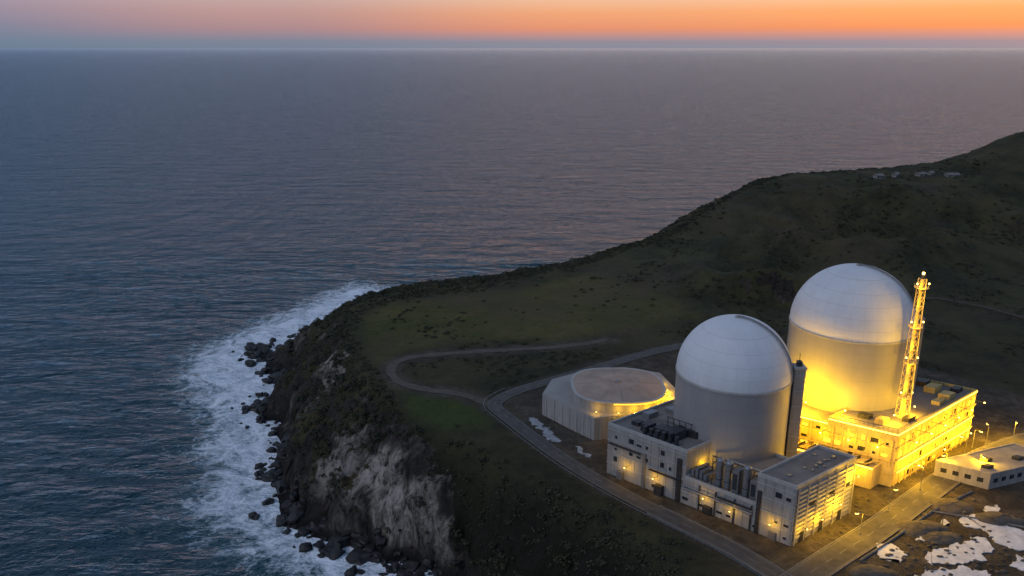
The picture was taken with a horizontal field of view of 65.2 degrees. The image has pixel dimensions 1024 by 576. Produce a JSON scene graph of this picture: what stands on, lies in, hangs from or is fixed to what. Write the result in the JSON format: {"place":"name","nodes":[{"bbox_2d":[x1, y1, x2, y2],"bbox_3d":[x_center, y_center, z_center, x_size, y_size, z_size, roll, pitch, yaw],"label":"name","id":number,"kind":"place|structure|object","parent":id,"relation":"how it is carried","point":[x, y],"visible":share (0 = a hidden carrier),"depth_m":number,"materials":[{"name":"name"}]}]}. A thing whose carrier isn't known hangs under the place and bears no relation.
{"place":"outdoors","nodes":[
{"label":"outdoors","id":0,"kind":"place"},
{"bbox_2d":[386,339,607,406],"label":"headland track","id":1,"kind":"structure","parent":0,"point":[391,370],"depth_m":416.62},
{"bbox_2d":[0,48,1023,575],"bbox_3d":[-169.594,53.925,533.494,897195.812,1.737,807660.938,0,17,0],"label":"sea","id":2,"kind":"structure","parent":0,"point":[178,226],"depth_m":1177.28,"materials":[{"name":"blue liquid"}]},
{"bbox_2d":[0,0,1023,47],"label":"sky","id":3,"kind":"structure","parent":0,"point":[23,23],"materials":[{"name":"orange"}]},
{"bbox_2d":[487,343,791,575],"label":"cliff road","id":4,"kind":"structure","parent":0,"point":[757,563],"depth_m":296.28,"materials":[{"name":"grey asphalt"}]},
{"bbox_2d":[256,132,1023,575],"bbox_3d":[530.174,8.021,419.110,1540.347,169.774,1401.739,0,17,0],"label":"headland ground","id":5,"kind":"structure","parent":0,"point":[382,484],"depth_m":429.02,"materials":[{"name":"green plant"}]},
{"bbox_2d":[231,334,464,575],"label":"shore rocks","id":6,"kind":"object","parent":5,"relation":"on","point":[358,554],"visible":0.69,"depth_m":357.67,"materials":[{"name":"grey stone"}]},
{"bbox_2d":[529,416,561,441],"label":"snow patch","id":7,"kind":"object","parent":5,"relation":"on","point":[547,433],"visible":1,"depth_m":338.02,"materials":[{"name":"white snow"}]},
{"bbox_2d":[575,446,591,457],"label":"snow patch","id":8,"kind":"object","parent":5,"relation":"on","point":[580,450],"visible":1,"depth_m":319.64,"materials":[{"name":"white snow"}]},
{"bbox_2d":[542,367,674,439],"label":"wall","id":9,"kind":"structure","parent":5,"relation":"on","point":[595,428],"depth_m":335.58,"materials":[{"name":"concrete"}]},
{"bbox_2d":[545,397,613,439],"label":"wall pilasters","id":10,"kind":"object","parent":9,"relation":"attached to","point":[576,420],"depth_m":336.57,"materials":[{"name":"grey concrete"}]},
{"bbox_2d":[543,367,674,417],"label":"roof","id":11,"kind":"structure","parent":9,"relation":"on","point":[559,389],"depth_m":350.17,"materials":[{"name":"grey concrete"}]},
{"bbox_2d":[572,390,663,413],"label":"tank wall","id":12,"kind":"structure","parent":5,"relation":"on","point":[600,407],"depth_m":331.50,"materials":[{"name":"concrete"}]},
{"bbox_2d":[571,367,665,403],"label":"rim","id":13,"kind":"object","parent":12,"relation":"on","point":[608,402],"visible":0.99,"depth_m":336.49,"materials":[{"name":"grey concrete"}]},
{"bbox_2d":[573,368,662,401],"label":"tank roof","id":14,"kind":"structure","parent":13,"relation":"on","point":[630,382],"depth_m":345.00,"materials":[{"name":"grey concrete"}]},
{"bbox_2d":[580,369,655,399],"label":"roof ribs","id":15,"kind":"object","parent":14,"relation":"on","point":[617,381],"visible":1,"depth_m":347.24,"materials":[{"name":"grey metal"}]},
{"bbox_2d":[614,394,665,404],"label":"rim luminaire","id":16,"kind":"object","parent":13,"relation":"attached to","point":[638,404],"visible":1,"depth_m":329.90,"materials":[{"name":"yellow"}]},
{"bbox_2d":[483,388,759,575],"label":"guard rail","id":17,"kind":"object","parent":5,"relation":"on","point":[614,497],"visible":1,"depth_m":287.10,"materials":[{"name":"metal"}]},
{"bbox_2d":[274,152,1023,575],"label":"coastal scrub","id":18,"kind":"object","parent":5,"relation":"on","point":[380,388],"visible":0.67,"depth_m":418.50,"materials":[{"name":"green plant"}]},
{"bbox_2d":[607,426,857,545],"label":"walls","id":19,"kind":"structure","parent":5,"relation":"on","point":[695,458],"depth_m":274.50,"materials":[{"name":"concrete"}]},
{"bbox_2d":[606,399,856,540],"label":"parapets and trim","id":20,"kind":"object","parent":19,"relation":"attached to","point":[762,472],"visible":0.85,"depth_m":270.53,"materials":[{"name":"white concrete"}]},
{"bbox_2d":[613,435,849,539],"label":"windows","id":21,"kind":"structure","parent":19,"relation":"attached to","point":[777,494],"depth_m":281.73,"materials":[{"name":"black glass"}]},
{"bbox_2d":[614,402,849,498],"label":"roofs","id":22,"kind":"structure","parent":19,"relation":"on","point":[797,471],"depth_m":274.53,"materials":[{"name":"grey concrete"}]},
{"bbox_2d":[607,416,842,541],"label":"plant equipment","id":23,"kind":"object","parent":22,"relation":"on","point":[675,434],"visible":0.88,"depth_m":283.54,"materials":[{"name":"metal"}]},
{"bbox_2d":[616,403,835,540],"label":"silver tanks and ducts","id":24,"kind":"object","parent":22,"relation":"on","point":[704,472],"visible":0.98,"depth_m":273.32,"materials":[{"name":"metal"}]},
{"bbox_2d":[673,314,807,469],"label":"reactor containment dome","id":25,"kind":"structure","parent":5,"relation":"on","point":[739,386],"depth_m":282.55,"materials":[{"name":"concrete"}]},
{"bbox_2d":[787,263,924,412],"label":"reactor containment dome","id":26,"kind":"structure","parent":5,"relation":"on","point":[848,332],"depth_m":306.26,"materials":[{"name":"concrete"}]},
{"bbox_2d":[849,564,896,575],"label":"gravel mound","id":27,"kind":"object","parent":5,"relation":"on","point":[866,570],"visible":1,"depth_m":246.28,"materials":[{"name":"gravel"}]},
{"bbox_2d":[797,375,984,488],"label":"turbine hall","id":28,"kind":"structure","parent":5,"relation":"on","point":[888,448],"depth_m":303.11,"materials":[{"name":"beige concrete"}]},
{"bbox_2d":[801,409,969,474],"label":"windows","id":29,"kind":"structure","parent":28,"relation":"in","point":[875,440],"depth_m":302.95,"materials":[{"name":"black glass"}]},
{"bbox_2d":[800,398,974,464],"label":"lit windows","id":30,"kind":"structure","parent":28,"relation":"in","point":[825,439],"depth_m":304.10,"materials":[{"name":"yellow glass"}]},
{"bbox_2d":[895,268,929,417],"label":"vent stack","id":31,"kind":"object","parent":28,"relation":"on","point":[910,361],"visible":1,"depth_m":295.57,"materials":[{"name":"metal"}]},
{"bbox_2d":[876,543,907,562],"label":"snow patch","id":32,"kind":"object","parent":5,"relation":"on","point":[883,551],"visible":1,"depth_m":255.74,"materials":[{"name":"white snow"}]},
{"bbox_2d":[914,173,927,176],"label":"walls","id":33,"kind":"structure","parent":5,"relation":"on","point":[915,174],"depth_m":737.59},
{"bbox_2d":[895,520,948,536],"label":"gravel mound","id":34,"kind":"object","parent":5,"relation":"on","point":[917,528],"visible":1,"depth_m":268.24,"materials":[{"name":"gravel"}]},
{"bbox_2d":[840,495,1023,575],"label":"rubble","id":35,"kind":"object","parent":5,"relation":"on","point":[975,565],"visible":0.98,"depth_m":256.18,"materials":[{"name":"stone"}]},
{"bbox_2d":[919,531,961,544],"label":"gravel mound","id":36,"kind":"object","parent":5,"relation":"on","point":[943,537],"visible":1,"depth_m":263.12,"materials":[{"name":"brown gravel"}]},
{"bbox_2d":[859,490,1023,561],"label":"retaining wall","id":37,"kind":"structure","parent":5,"relation":"on","point":[903,531],"depth_m":274.21,"materials":[{"name":"concrete"}]},
{"bbox_2d":[941,518,949,525],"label":"snow patch","id":38,"kind":"object","parent":5,"relation":"on","point":[944,522],"visible":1,"depth_m":272.48,"materials":[{"name":"white snow"}]},
{"bbox_2d":[930,498,974,513],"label":"gravel mound","id":39,"kind":"object","parent":5,"relation":"on","point":[952,505],"visible":1,"depth_m":281.25,"materials":[{"name":"gravel"}]},
{"bbox_2d":[914,565,990,575],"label":"snow patch","id":40,"kind":"object","parent":5,"relation":"on","point":[961,570],"visible":1,"depth_m":246.40,"materials":[{"name":"white snow"}]},
{"bbox_2d":[925,536,993,564],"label":"snow patch","id":41,"kind":"object","parent":5,"relation":"on","point":[978,551],"visible":1,"depth_m":256.20,"materials":[{"name":"white snow"}]},
{"bbox_2d":[913,297,1023,319],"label":"dirt track","id":42,"kind":"structure","parent":5,"relation":"on","point":[973,305],"depth_m":501.56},
{"bbox_2d":[934,462,1023,488],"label":"walls","id":43,"kind":"structure","parent":5,"relation":"on","point":[987,482],"depth_m":296.07,"materials":[{"name":"concrete"}]},
{"bbox_2d":[935,443,1023,475],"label":"parapet","id":44,"kind":"structure","parent":43,"relation":"on","point":[979,471],"depth_m":298.39,"materials":[{"name":"concrete"}]},
{"bbox_2d":[940,468,1021,482],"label":"windows","id":45,"kind":"structure","parent":43,"relation":"attached to","point":[955,473],"depth_m":295.98,"materials":[{"name":"black glass"}]},
{"bbox_2d":[942,445,1023,472],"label":"roof","id":46,"kind":"structure","parent":43,"relation":"on","point":[1001,459],"depth_m":302.31,"materials":[{"name":"concrete"}]},
{"bbox_2d":[979,455,1023,468],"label":"roof units","id":47,"kind":"object","parent":43,"relation":"on","point":[991,466],"visible":1,"depth_m":300.54},
{"bbox_2d":[959,514,1023,550],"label":"snow patch","id":48,"kind":"object","parent":5,"relation":"on","point":[1014,537],"visible":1,"depth_m":266.69,"materials":[{"name":"white snow"}]},
{"bbox_2d":[984,505,999,511],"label":"snow patch","id":49,"kind":"object","parent":5,"relation":"on","point":[989,508],"visible":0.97,"depth_m":280.77,"materials":[{"name":"white snow"}]},
{"bbox_2d":[975,511,1023,527],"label":"gravel mound","id":50,"kind":"object","parent":5,"relation":"on","point":[997,518],"visible":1,"depth_m":272.65,"materials":[{"name":"gravel"}]},
{"bbox_2d":[1010,554,1023,570],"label":"snow patch","id":51,"kind":"object","parent":5,"relation":"on","point":[1018,564],"visible":1,"depth_m":250.26,"materials":[{"name":"white snow"}]},
{"bbox_2d":[779,433,1023,575],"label":"plant road","id":52,"kind":"structure","parent":0,"point":[846,549],"depth_m":269.08,"materials":[{"name":"grey asphalt"}]},
{"bbox_2d":[944,173,960,174],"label":"roof","id":53,"kind":"structure","parent":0,"point":[952,173],"depth_m":736.95,"materials":[{"name":"grey"}]}
]}

